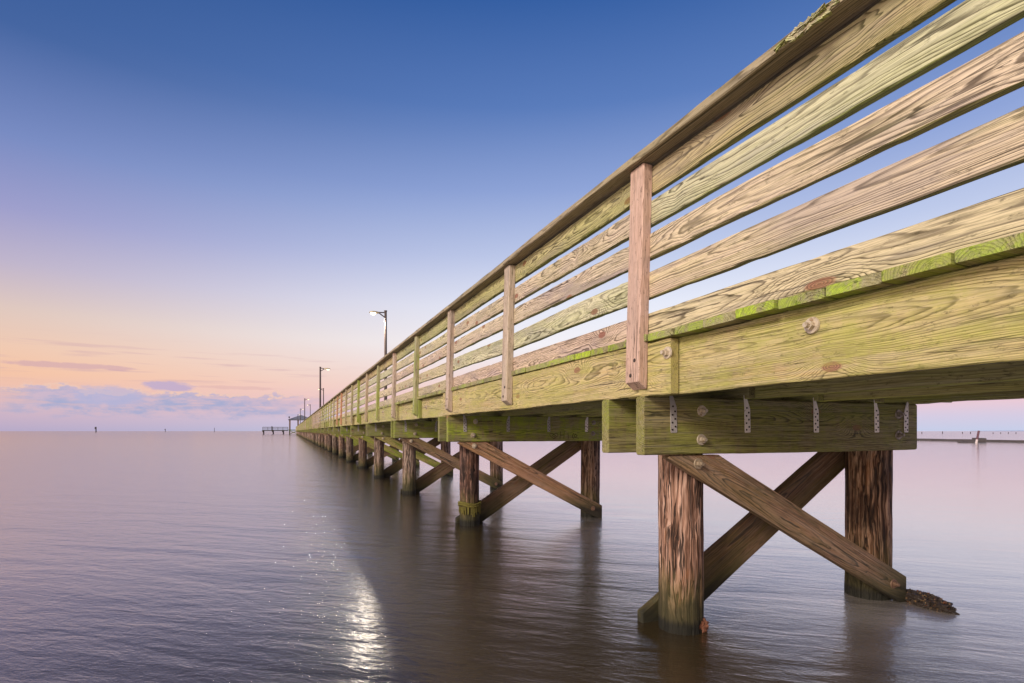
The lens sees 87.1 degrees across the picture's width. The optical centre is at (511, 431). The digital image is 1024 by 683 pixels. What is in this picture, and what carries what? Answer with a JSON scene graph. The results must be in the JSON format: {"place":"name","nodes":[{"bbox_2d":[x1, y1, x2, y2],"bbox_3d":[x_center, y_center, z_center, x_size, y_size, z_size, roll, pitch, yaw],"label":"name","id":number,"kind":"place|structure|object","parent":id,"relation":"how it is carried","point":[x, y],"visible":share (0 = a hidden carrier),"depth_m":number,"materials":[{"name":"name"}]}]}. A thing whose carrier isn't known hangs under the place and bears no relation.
{"place":"outdoors","nodes":[
{"label":"outdoors","id":0,"kind":"place"},
{"bbox_2d":[0,431,1023,682],"bbox_3d":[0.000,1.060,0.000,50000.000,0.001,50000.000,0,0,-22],"label":"water","id":1,"kind":"structure","parent":0,"point":[206,557],"depth_m":3.98,"materials":[{"name":"grey liquid"}]},
{"bbox_2d":[262,426,287,433],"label":"fishing platform","id":2,"kind":"structure","parent":1,"relation":"in","point":[274,430],"depth_m":180.51,"materials":[{"name":"grey wood"}]},
{"bbox_2d":[288,415,311,433],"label":"pavilion","id":3,"kind":"structure","parent":1,"relation":"in","point":[297,418],"depth_m":180.28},
{"bbox_2d":[296,0,1023,635],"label":"wooden pier","id":4,"kind":"structure","parent":1,"relation":"in","point":[848,358],"depth_m":2.43,"materials":[{"name":"brown wood"}]},
{"bbox_2d":[319,367,329,407],"bbox_3d":[-11.694,-2.224,33.569,0.720,3.535,0.234,0,0,-22],"label":"street lamp","id":5,"kind":"object","parent":4,"relation":"on","point":[320,368],"visible":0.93,"depth_m":33.44,"materials":[{"name":"metal"}]},
{"bbox_2d":[369,310,386,399],"bbox_3d":[-5.003,-2.508,20.285,0.720,4.103,0.234,0,0,-22],"label":"street lamp","id":6,"kind":"object","parent":4,"relation":"on","point":[385,330],"visible":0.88,"depth_m":20.33,"materials":[{"name":"metal"}]},
{"bbox_2d":[458,500,481,516],"bbox_3d":[-0.480,0.871,6.105,0.271,0.179,0.268,0,0,-22],"label":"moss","id":7,"kind":"object","parent":4,"relation":"attached to","point":[473,507],"visible":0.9,"depth_m":6.00,"materials":[{"name":"green plant"}]},
{"bbox_2d":[905,589,959,614],"bbox_3d":[2.518,1.043,3.301,0.149,0.130,0.420,0,0,-11],"label":"oyster cluster","id":8,"kind":"object","parent":1,"relation":"in","point":[923,599],"visible":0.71,"depth_m":3.23,"materials":[{"name":"brown stone"}]},
{"bbox_2d":[917,438,1023,442],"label":"breakwater","id":9,"kind":"object","parent":1,"relation":"in","point":[972,440],"visible":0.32,"depth_m":51.69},
{"bbox_2d":[975,431,979,442],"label":"leaning pole","id":10,"kind":"object","parent":1,"relation":"in","point":[977,436],"visible":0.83,"depth_m":47.52,"materials":[{"name":"paint"}]},
{"bbox_2d":[0,0,1023,430],"label":"sky","id":11,"kind":"structure","parent":0,"point":[207,207],"materials":[{"name":"blue"}]}
]}

